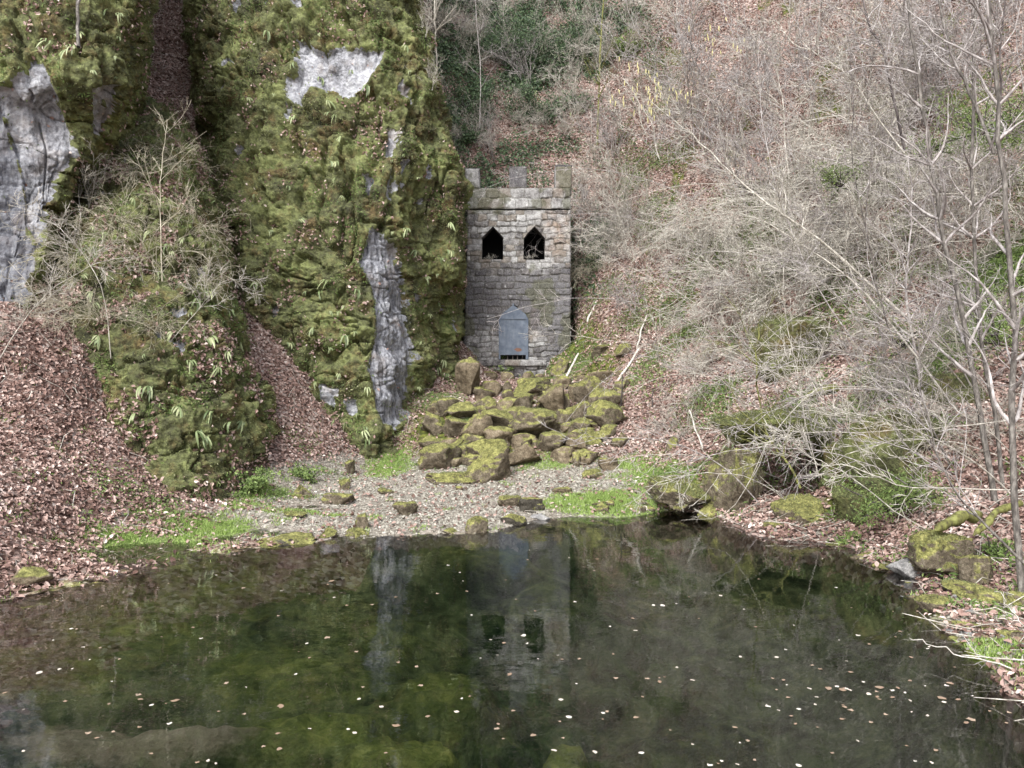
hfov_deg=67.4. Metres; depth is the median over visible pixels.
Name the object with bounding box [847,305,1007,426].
branch
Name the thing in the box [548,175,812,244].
branch
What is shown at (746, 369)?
branch
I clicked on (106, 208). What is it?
bare shrub
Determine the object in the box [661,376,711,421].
bare shrub
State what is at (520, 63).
bare shrub
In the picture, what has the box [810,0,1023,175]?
bare shrub
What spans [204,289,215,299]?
fern
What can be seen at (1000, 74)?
tree
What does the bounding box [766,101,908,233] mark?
bare shrub
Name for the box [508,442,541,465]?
boulder
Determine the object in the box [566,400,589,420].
boulder
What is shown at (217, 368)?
fern
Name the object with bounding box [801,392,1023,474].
branch
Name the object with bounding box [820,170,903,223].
bare shrub
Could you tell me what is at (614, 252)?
bare shrub
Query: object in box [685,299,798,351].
branch
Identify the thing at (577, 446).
boulder
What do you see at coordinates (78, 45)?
tree
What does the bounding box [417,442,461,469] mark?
boulder
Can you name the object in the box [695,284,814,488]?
tree
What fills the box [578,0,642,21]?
bare shrub
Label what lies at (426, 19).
bare shrub
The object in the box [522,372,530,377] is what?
stone
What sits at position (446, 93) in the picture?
bare shrub
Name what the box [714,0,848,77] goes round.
bare shrub
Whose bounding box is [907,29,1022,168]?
bare shrub
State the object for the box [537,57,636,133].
bare shrub
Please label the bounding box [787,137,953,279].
bare shrub
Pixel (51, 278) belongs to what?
branch
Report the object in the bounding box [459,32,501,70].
bare shrub
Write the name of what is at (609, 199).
bare shrub
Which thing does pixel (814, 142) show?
branch
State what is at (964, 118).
green bush
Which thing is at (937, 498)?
rock outcrop
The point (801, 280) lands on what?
branch
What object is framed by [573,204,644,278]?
bare shrub
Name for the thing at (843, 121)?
bare shrub
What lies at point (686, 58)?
bare shrub
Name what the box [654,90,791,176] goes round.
branch
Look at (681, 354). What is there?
branch
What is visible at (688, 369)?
branch
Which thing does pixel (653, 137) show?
bare shrub
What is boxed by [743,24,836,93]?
bare shrub
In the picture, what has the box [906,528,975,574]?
boulder
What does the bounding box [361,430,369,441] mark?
fern
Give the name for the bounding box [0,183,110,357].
branch
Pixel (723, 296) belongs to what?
bare shrub
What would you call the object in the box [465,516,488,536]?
boulder
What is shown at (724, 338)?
branch
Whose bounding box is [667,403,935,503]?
branch
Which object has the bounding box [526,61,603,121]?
bare shrub
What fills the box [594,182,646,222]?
bare shrub
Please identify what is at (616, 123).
bare shrub
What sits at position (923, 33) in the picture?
bare shrub
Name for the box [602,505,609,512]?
stone
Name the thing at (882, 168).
bare shrub
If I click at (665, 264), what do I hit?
bare shrub
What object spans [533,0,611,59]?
bare shrub
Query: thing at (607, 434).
stone
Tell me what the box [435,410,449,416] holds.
stone
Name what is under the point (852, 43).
bare shrub
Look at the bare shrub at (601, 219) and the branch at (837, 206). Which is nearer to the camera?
the branch at (837, 206)
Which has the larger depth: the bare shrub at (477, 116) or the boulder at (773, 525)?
the bare shrub at (477, 116)
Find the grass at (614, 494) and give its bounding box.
[0,0,1023,696]
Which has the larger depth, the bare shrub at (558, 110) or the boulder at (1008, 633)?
the bare shrub at (558, 110)
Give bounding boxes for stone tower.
[463,165,571,378]
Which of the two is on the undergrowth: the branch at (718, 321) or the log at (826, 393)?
the branch at (718, 321)
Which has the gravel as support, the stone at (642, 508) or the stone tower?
the stone at (642, 508)
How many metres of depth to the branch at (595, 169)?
23.00 m
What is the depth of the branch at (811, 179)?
19.22 m
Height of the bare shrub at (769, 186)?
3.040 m
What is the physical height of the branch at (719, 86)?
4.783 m
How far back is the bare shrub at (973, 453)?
12.51 m
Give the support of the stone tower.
on the ground at (440, 620)
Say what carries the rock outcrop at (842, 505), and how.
on the ground at (440, 620)
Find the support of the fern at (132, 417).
attached to the cliff at (158, 433)
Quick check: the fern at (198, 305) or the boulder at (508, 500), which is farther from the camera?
the fern at (198, 305)
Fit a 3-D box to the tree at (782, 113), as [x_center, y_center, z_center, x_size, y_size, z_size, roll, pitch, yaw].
[7.220,-8.197,22.113,3.361,4.741,1.751,0,2,0]
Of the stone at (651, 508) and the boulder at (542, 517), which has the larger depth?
the stone at (651, 508)
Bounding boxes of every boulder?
[8,566,53,587]
[256,532,316,550]
[282,510,306,517]
[290,485,314,498]
[319,528,337,537]
[321,491,355,504]
[339,478,350,489]
[344,459,354,473]
[345,527,368,537]
[355,512,369,528]
[377,487,393,494]
[392,501,418,515]
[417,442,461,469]
[418,435,440,447]
[421,411,443,435]
[425,471,476,484]
[436,397,458,413]
[442,417,468,437]
[442,527,457,534]
[447,401,479,419]
[455,357,479,395]
[455,438,468,445]
[459,444,467,457]
[460,414,492,436]
[460,433,484,442]
[464,445,511,483]
[465,438,507,454]
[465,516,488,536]
[472,395,495,411]
[474,387,484,401]
[480,408,512,426]
[483,426,518,442]
[496,397,515,409]
[498,494,521,506]
[500,513,526,526]
[504,406,526,414]
[508,408,557,437]
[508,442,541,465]
[510,433,537,448]
[513,377,551,397]
[513,392,533,407]
[518,497,544,512]
[530,513,549,521]
[537,383,564,410]
[537,430,566,451]
[550,357,569,377]
[550,446,574,464]
[551,422,559,431]
[552,487,571,493]
[556,409,570,423]
[565,437,586,449]
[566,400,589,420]
[566,417,590,433]
[568,385,574,397]
[569,449,593,464]
[573,375,603,403]
[578,429,604,446]
[582,468,602,478]
[585,399,624,427]
[588,387,620,404]
[591,344,610,357]
[597,457,618,470]
[600,423,616,438]
[615,342,631,356]
[665,437,678,450]
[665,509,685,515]
[696,503,718,520]
[702,447,764,511]
[762,521,783,528]
[770,493,826,526]
[825,541,844,549]
[848,551,874,562]
[871,562,889,575]
[885,558,921,579]
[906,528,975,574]
[913,593,957,613]
[941,578,1018,606]
[953,620,994,630]
[957,554,993,585]
[995,628,1021,638]
[1005,590,1023,605]
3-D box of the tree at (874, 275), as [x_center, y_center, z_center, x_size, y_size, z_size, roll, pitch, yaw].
[5.809,-1.915,12.466,2.159,6.822,1.564,-1,2,-21]
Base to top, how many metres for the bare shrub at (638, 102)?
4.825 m
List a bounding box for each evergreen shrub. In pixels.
[428,0,528,54]
[458,123,482,143]
[474,2,551,73]
[496,13,603,75]
[497,77,559,128]
[551,0,617,42]
[605,27,643,60]
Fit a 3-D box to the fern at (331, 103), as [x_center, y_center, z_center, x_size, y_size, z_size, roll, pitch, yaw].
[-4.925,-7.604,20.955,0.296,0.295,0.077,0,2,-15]
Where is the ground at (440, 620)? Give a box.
[0,0,1023,767]
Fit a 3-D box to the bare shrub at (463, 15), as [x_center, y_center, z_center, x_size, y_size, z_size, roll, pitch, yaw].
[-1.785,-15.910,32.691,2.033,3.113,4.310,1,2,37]
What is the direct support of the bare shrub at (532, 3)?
on the ground at (440, 620)
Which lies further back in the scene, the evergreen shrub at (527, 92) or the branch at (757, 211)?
the evergreen shrub at (527, 92)
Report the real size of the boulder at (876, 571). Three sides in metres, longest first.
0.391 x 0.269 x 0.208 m
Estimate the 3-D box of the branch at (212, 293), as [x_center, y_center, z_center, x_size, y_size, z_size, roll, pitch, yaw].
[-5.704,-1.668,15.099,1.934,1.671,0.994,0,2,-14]
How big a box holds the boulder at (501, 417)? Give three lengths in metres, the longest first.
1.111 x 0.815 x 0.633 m
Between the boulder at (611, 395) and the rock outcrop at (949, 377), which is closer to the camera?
the rock outcrop at (949, 377)
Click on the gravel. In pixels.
(450, 517)
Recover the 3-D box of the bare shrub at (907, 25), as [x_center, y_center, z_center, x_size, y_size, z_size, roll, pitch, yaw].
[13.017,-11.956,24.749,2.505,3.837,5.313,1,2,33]
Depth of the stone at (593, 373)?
23.08 m
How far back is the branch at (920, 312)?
12.79 m
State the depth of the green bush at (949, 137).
16.28 m
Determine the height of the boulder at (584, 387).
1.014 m
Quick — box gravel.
[60,381,1023,706]
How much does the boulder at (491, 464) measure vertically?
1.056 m
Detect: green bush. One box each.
[810,451,964,531]
[812,146,867,214]
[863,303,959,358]
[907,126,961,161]
[914,67,1023,166]
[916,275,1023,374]
[965,86,1023,162]
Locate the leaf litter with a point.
(50, 546)
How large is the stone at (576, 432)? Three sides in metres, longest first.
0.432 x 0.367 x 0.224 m
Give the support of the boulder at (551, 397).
on the ground at (440, 620)
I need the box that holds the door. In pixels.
[499,304,527,359]
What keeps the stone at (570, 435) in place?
on the ground at (440, 620)
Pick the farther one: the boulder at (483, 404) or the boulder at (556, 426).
the boulder at (483, 404)
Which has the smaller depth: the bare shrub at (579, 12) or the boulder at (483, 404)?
the boulder at (483, 404)
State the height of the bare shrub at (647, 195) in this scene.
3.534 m
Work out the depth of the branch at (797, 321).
16.65 m
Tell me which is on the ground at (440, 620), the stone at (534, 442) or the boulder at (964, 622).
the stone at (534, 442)
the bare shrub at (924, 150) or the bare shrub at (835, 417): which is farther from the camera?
the bare shrub at (924, 150)
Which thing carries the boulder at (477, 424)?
on the ground at (440, 620)
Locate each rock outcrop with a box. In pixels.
[644,472,711,511]
[710,406,836,444]
[749,313,831,383]
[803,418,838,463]
[818,414,929,499]
[830,483,872,525]
[873,408,941,450]
[903,488,947,511]
[909,371,989,406]
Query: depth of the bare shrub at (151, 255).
15.69 m
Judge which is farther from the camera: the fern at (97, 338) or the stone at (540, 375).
the stone at (540, 375)
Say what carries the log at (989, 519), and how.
on the ground at (440, 620)
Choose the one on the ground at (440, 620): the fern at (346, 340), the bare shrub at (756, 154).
the bare shrub at (756, 154)
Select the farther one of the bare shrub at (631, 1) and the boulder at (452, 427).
the bare shrub at (631, 1)
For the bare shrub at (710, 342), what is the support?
on the ground at (440, 620)
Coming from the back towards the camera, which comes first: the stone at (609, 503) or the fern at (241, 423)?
the fern at (241, 423)
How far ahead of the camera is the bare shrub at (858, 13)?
26.22 m
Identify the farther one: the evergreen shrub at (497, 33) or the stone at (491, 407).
the evergreen shrub at (497, 33)
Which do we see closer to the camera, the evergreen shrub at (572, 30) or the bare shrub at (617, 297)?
the bare shrub at (617, 297)
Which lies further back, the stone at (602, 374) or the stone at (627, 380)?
the stone at (602, 374)
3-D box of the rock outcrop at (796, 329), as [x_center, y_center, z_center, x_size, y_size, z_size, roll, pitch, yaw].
[6.556,-0.436,17.933,1.828,2.567,1.423,1,2,30]
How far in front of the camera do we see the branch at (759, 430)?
12.51 m
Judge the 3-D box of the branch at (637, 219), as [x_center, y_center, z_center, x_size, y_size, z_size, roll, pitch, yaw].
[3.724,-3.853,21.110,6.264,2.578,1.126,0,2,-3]
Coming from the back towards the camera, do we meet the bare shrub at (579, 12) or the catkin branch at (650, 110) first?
the bare shrub at (579, 12)
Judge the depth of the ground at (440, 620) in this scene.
9.84 m
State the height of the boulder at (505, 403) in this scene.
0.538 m
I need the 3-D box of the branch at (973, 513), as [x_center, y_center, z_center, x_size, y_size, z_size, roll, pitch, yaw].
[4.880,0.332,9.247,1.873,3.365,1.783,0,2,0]
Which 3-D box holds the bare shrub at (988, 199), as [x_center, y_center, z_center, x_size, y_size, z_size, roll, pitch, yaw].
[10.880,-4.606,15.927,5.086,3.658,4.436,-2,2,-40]
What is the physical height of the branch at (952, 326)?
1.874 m
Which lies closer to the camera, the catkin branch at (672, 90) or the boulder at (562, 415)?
the boulder at (562, 415)
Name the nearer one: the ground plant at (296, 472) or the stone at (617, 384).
the ground plant at (296, 472)
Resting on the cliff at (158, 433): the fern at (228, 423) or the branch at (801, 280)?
the fern at (228, 423)
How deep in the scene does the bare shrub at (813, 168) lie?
20.25 m
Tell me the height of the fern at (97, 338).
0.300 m
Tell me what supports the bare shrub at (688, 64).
on the ground at (440, 620)
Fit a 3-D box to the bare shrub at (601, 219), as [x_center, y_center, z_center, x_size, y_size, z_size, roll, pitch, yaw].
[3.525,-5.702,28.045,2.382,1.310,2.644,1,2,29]
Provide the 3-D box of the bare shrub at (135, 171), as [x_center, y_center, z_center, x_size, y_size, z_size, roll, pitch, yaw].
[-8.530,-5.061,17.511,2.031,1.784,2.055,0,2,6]
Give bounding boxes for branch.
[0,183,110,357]
[0,235,162,358]
[171,255,270,340]
[474,157,723,224]
[487,279,752,378]
[520,318,738,380]
[534,194,742,279]
[539,416,757,501]
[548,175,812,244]
[558,220,789,394]
[563,307,748,427]
[595,423,779,486]
[610,60,904,316]
[610,83,669,121]
[618,445,783,513]
[619,56,657,91]
[620,185,872,247]
[622,310,740,447]
[623,357,776,407]
[626,315,745,408]
[632,342,810,482]
[636,16,863,154]
[646,81,691,103]
[651,186,832,257]
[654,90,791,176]
[657,297,849,354]
[659,261,878,315]
[663,230,888,298]
[665,225,845,301]
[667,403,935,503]
[684,201,812,257]
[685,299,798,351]
[686,319,823,409]
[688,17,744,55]
[688,324,887,398]
[689,169,956,408]
[689,396,783,452]
[690,348,935,415]
[690,367,844,519]
[691,70,843,224]
[697,318,958,401]
[700,323,842,436]
[711,374,934,453]
[714,69,861,265]
[718,294,871,472]
[719,270,937,337]
[721,182,906,392]
[725,191,817,234]
[726,77,870,189]
[726,394,924,528]
[728,157,905,189]
[729,285,944,397]
[729,330,975,411]
[734,329,861,407]
[736,175,964,282]
[736,419,1023,521]
[738,420,849,462]
[740,196,988,266]
[750,8,904,153]
[757,240,970,385]
[759,117,888,173]
[765,382,1023,448]
[772,239,883,359]
[779,336,1023,468]
[782,344,935,409]
[789,238,892,322]
[792,277,965,387]
[792,366,1009,494]
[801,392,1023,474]
[810,96,1023,174]
[827,229,1023,291]
[829,274,1023,563]
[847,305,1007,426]
[859,282,1022,352]
[866,293,988,395]
[869,196,1022,244]
[880,0,1023,153]
[884,278,1018,378]
[910,636,1010,668]
[918,233,1022,330]
[924,136,1023,235]
[994,591,1023,626]
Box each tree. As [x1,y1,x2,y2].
[76,0,80,47]
[126,98,205,281]
[423,0,460,66]
[451,0,505,127]
[582,0,618,144]
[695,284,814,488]
[705,13,828,177]
[736,1,853,341]
[748,200,839,477]
[791,36,952,469]
[825,0,1009,503]
[841,118,967,401]
[907,0,1023,488]
[907,0,1023,591]
[959,0,1023,150]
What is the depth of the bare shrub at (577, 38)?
32.33 m
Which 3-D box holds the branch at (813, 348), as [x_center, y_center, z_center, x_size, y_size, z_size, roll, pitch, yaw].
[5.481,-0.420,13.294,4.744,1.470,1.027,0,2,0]
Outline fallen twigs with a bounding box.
[0,0,1023,720]
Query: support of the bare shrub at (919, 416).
on the ground at (440, 620)
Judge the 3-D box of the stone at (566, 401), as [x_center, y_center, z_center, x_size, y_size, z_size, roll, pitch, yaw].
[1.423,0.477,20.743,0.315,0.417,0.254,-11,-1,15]
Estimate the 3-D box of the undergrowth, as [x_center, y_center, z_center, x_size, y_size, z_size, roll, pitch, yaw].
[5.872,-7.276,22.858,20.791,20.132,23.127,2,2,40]
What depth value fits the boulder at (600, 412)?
18.84 m
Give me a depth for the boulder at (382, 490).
15.37 m
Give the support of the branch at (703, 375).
on the ground at (440, 620)
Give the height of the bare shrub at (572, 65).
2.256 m
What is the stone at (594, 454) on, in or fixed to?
on the ground at (440, 620)
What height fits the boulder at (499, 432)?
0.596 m
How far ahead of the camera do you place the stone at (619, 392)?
20.19 m
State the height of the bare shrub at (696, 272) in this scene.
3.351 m
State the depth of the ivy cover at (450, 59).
31.43 m
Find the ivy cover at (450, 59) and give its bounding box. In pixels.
[424,0,716,369]
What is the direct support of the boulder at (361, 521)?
on the ground at (440, 620)
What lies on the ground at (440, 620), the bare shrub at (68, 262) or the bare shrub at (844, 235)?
the bare shrub at (844, 235)
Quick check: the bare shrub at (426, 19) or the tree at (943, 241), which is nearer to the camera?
the tree at (943, 241)
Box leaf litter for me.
[0,0,1023,702]
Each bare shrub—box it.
[0,191,129,291]
[0,291,36,341]
[1,261,92,330]
[7,257,171,352]
[51,176,164,252]
[69,196,243,300]
[72,137,121,208]
[89,130,195,189]
[109,288,217,351]
[127,120,223,183]
[144,183,250,259]
[161,241,242,306]
[406,44,448,89]
[416,0,442,37]
[425,0,467,42]
[429,1,489,47]
[432,0,498,42]
[438,0,493,39]
[440,75,464,107]
[449,101,462,140]
[450,100,508,151]
[459,0,564,37]
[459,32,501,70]
[461,0,531,21]
[461,89,492,144]
[461,98,500,160]
[474,27,532,74]
[475,14,541,80]
[477,0,521,8]
[481,85,533,129]
[483,69,529,113]
[494,0,554,16]
[494,8,565,66]
[506,88,580,139]
[524,184,634,258]
[525,49,576,83]
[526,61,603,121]
[531,10,603,53]
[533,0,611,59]
[535,22,586,84]
[537,0,583,17]
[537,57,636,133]
[537,150,599,211]
[543,229,612,289]
[547,138,637,230]
[549,0,620,25]
[550,113,629,187]
[557,157,669,255]
[559,86,626,156]
[560,23,618,74]
[562,1,646,72]
[570,235,614,282]
[571,162,615,230]
[571,163,644,249]
[571,206,629,265]
[572,88,710,213]
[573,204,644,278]
[573,208,636,240]
[574,207,676,267]
[576,0,661,61]
[577,210,624,249]
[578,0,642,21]
[582,15,709,134]
[589,0,712,89]
[589,188,654,248]
[590,240,646,315]
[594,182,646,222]
[595,38,729,161]
[603,186,650,223]
[613,195,769,298]
[625,0,833,166]
[626,0,728,33]
[628,224,762,345]
[629,0,691,33]
[632,173,748,282]
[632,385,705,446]
[635,203,721,250]
[636,75,775,226]
[645,0,801,144]
[647,72,737,141]
[649,173,763,266]
[654,23,790,142]
[655,196,729,266]
[657,215,797,333]
[658,224,737,307]
[658,241,786,361]
[659,308,706,331]
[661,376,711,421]
[663,0,849,132]
[665,347,721,373]
[668,0,743,56]
[672,102,783,218]
[673,308,749,379]
[674,121,896,252]
[674,321,739,376]
[684,295,725,325]
[687,112,764,183]
[689,50,875,185]
[697,284,744,305]
[708,148,827,248]
[711,0,860,124]
[713,47,916,328]
[713,93,911,260]
[713,179,855,306]
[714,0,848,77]
[716,80,850,182]
[716,154,831,245]
[717,319,758,358]
[724,135,834,215]
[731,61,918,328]
[732,198,866,312]
[733,254,836,333]
[739,206,802,265]
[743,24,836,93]
[750,139,969,261]
[763,99,892,193]
[764,330,932,440]
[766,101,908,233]
[767,0,914,110]
[771,0,921,125]
[771,0,967,92]
[773,157,962,293]
[774,79,933,177]
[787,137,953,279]
[788,139,872,246]
[790,0,930,44]
[791,189,893,265]
[794,87,925,201]
[800,304,878,366]
[806,205,1023,365]
[807,3,955,135]
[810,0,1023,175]
[813,88,1023,280]
[815,47,919,140]
[817,0,955,94]
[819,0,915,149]
[819,376,955,442]
[820,114,936,209]
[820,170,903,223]
[828,311,899,351]
[830,326,907,407]
[831,370,902,413]
[836,83,909,161]
[839,90,1023,230]
[839,138,998,282]
[848,296,971,403]
[853,0,964,80]
[861,214,1000,337]
[864,26,955,131]
[866,305,996,390]
[867,31,952,126]
[868,87,1023,185]
[868,344,981,453]
[871,0,956,67]
[871,376,1023,482]
[874,320,966,391]
[875,21,981,132]
[879,0,1023,111]
[879,103,1023,213]
[882,184,1023,293]
[884,107,965,202]
[888,99,1020,208]
[890,322,975,363]
[894,145,1023,258]
[896,1,1022,97]
[898,0,1023,42]
[898,0,1023,70]
[901,146,1023,256]
[901,305,1021,369]
[902,168,1023,241]
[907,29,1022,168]
[907,258,1023,370]
[911,377,1023,445]
[953,118,1023,187]
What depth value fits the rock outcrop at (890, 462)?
12.19 m
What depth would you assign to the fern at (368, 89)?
21.10 m
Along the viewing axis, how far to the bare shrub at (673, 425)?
17.86 m
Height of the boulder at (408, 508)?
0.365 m
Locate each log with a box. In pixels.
[804,384,839,400]
[934,510,982,531]
[973,500,1023,535]
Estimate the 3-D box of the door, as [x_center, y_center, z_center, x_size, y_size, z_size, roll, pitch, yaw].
[0.052,-1.755,25.861,0.994,1.900,0.080,0,2,0]
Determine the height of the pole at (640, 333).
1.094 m
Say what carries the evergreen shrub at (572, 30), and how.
on the ground at (440, 620)
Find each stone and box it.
[427,406,436,413]
[430,400,436,406]
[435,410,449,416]
[441,438,455,443]
[450,457,462,466]
[462,454,472,465]
[467,454,478,461]
[467,459,476,465]
[473,388,494,396]
[481,380,501,391]
[484,371,496,379]
[486,405,496,409]
[489,382,500,397]
[501,372,514,380]
[501,381,512,391]
[501,389,513,398]
[521,438,531,445]
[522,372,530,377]
[532,440,537,448]
[535,373,543,377]
[552,375,571,388]
[559,424,568,432]
[563,433,578,445]
[564,393,569,408]
[570,429,580,435]
[572,372,586,378]
[572,452,580,466]
[573,375,585,380]
[580,427,594,430]
[583,451,598,460]
[588,371,596,376]
[590,422,598,428]
[594,506,602,512]
[595,430,610,440]
[596,370,613,380]
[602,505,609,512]
[605,501,613,505]
[611,437,627,447]
[612,381,625,389]
[616,390,624,403]
[619,433,629,443]
[624,377,630,386]
[637,506,646,512]
[647,506,655,511]
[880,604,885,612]
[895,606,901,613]
[904,581,912,587]
[948,636,958,640]
[961,632,972,638]
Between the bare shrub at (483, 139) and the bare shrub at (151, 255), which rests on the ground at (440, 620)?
the bare shrub at (483, 139)
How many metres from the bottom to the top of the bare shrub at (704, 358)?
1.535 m
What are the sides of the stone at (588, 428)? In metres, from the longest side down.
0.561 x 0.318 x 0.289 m
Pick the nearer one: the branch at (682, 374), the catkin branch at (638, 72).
the branch at (682, 374)
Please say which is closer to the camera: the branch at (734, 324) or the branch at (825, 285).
the branch at (825, 285)
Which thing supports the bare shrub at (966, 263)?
on the ground at (440, 620)
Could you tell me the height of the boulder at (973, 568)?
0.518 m
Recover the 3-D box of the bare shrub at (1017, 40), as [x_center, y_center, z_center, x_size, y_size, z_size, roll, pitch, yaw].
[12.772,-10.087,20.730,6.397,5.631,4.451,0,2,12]
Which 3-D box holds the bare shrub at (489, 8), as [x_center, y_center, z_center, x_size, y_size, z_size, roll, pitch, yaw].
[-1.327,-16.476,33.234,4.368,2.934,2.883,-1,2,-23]
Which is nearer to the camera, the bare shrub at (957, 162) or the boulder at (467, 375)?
the bare shrub at (957, 162)
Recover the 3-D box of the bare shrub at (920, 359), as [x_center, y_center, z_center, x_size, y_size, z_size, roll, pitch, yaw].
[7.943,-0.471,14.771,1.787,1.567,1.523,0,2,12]
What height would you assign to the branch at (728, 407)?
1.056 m
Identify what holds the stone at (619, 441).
on the ground at (440, 620)
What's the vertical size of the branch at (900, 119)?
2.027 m
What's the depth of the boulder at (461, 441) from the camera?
18.16 m
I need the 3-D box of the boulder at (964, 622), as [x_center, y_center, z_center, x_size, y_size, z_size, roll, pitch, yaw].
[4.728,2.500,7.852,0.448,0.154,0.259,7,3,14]
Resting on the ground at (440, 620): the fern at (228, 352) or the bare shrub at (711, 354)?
the bare shrub at (711, 354)
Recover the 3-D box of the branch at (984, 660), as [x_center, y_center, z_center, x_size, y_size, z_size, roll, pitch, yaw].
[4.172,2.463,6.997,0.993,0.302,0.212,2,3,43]
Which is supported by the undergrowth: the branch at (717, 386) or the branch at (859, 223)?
the branch at (859, 223)
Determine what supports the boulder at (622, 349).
on the ground at (440, 620)
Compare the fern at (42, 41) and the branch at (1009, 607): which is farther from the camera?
the fern at (42, 41)
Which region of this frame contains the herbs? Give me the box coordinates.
[0,272,1023,624]
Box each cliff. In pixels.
[0,0,159,309]
[47,95,280,501]
[177,0,474,458]
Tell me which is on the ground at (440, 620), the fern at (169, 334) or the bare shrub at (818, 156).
the bare shrub at (818, 156)
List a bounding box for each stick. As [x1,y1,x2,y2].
[620,374,622,406]
[689,410,703,449]
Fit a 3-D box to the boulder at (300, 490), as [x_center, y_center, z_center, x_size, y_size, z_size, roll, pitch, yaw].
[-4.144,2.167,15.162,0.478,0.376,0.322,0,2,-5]
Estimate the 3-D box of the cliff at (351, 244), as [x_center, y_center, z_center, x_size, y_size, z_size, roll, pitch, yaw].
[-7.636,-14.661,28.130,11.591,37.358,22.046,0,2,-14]
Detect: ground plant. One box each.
[226,465,290,498]
[286,459,327,483]
[489,355,516,371]
[973,530,1015,562]
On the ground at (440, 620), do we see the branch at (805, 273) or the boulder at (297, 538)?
the boulder at (297, 538)
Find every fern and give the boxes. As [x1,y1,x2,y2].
[36,38,50,50]
[66,44,74,54]
[92,335,99,349]
[115,12,122,22]
[129,413,135,422]
[136,386,141,398]
[141,386,152,400]
[166,331,172,341]
[173,407,182,417]
[186,360,196,374]
[191,298,200,310]
[195,430,206,450]
[203,410,211,423]
[203,435,212,447]
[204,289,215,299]
[205,335,217,347]
[210,365,221,377]
[222,422,230,431]
[224,351,230,362]
[237,421,245,433]
[249,282,258,292]
[263,30,269,40]
[326,100,335,109]
[340,335,348,347]
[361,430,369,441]
[362,84,369,96]
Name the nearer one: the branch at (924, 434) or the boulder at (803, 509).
the branch at (924, 434)
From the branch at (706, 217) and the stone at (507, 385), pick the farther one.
the stone at (507, 385)
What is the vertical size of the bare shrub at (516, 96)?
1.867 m
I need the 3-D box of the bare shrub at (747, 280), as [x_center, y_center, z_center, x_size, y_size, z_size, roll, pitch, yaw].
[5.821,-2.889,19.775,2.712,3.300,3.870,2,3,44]
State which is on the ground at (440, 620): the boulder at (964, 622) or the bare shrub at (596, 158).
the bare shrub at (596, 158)
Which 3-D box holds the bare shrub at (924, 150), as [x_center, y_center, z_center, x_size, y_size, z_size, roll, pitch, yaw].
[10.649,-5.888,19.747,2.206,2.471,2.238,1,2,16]
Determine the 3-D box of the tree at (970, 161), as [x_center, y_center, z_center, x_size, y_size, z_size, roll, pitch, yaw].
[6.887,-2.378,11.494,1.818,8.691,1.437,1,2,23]
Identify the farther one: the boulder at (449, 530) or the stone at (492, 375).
the stone at (492, 375)
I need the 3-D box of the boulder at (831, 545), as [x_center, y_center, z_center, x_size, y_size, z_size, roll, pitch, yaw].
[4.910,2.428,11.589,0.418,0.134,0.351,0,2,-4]
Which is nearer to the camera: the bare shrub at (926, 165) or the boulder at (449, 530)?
the boulder at (449, 530)
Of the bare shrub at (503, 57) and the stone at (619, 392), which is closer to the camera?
the stone at (619, 392)
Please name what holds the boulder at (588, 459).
on the ground at (440, 620)
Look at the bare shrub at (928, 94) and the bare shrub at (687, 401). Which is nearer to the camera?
the bare shrub at (687, 401)
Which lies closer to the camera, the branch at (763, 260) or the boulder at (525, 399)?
the branch at (763, 260)
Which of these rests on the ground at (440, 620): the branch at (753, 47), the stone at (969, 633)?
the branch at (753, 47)
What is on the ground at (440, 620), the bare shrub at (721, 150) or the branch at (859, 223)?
the bare shrub at (721, 150)
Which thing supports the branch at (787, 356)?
on the ground at (440, 620)
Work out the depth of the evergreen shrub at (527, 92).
30.81 m
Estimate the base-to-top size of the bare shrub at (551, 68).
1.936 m
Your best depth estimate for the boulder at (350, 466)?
17.28 m
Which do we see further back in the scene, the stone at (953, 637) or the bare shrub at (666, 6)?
the bare shrub at (666, 6)
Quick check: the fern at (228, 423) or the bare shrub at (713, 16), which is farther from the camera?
the bare shrub at (713, 16)
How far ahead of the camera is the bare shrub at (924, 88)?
23.01 m
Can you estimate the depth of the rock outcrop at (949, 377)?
13.77 m
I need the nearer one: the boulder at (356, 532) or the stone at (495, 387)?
the boulder at (356, 532)
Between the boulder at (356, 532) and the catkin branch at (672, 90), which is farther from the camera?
the catkin branch at (672, 90)
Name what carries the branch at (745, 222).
on the undergrowth
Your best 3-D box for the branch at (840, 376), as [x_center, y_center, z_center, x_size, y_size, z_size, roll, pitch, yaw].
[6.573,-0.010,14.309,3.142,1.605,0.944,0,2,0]
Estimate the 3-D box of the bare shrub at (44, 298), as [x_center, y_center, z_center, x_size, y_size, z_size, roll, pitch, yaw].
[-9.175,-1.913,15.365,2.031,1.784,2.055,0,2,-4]
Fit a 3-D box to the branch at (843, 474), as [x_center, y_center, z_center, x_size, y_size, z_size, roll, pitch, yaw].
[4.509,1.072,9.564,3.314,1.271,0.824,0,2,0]
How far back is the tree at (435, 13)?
23.70 m
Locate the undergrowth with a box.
[519,0,1023,595]
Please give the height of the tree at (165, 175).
3.948 m

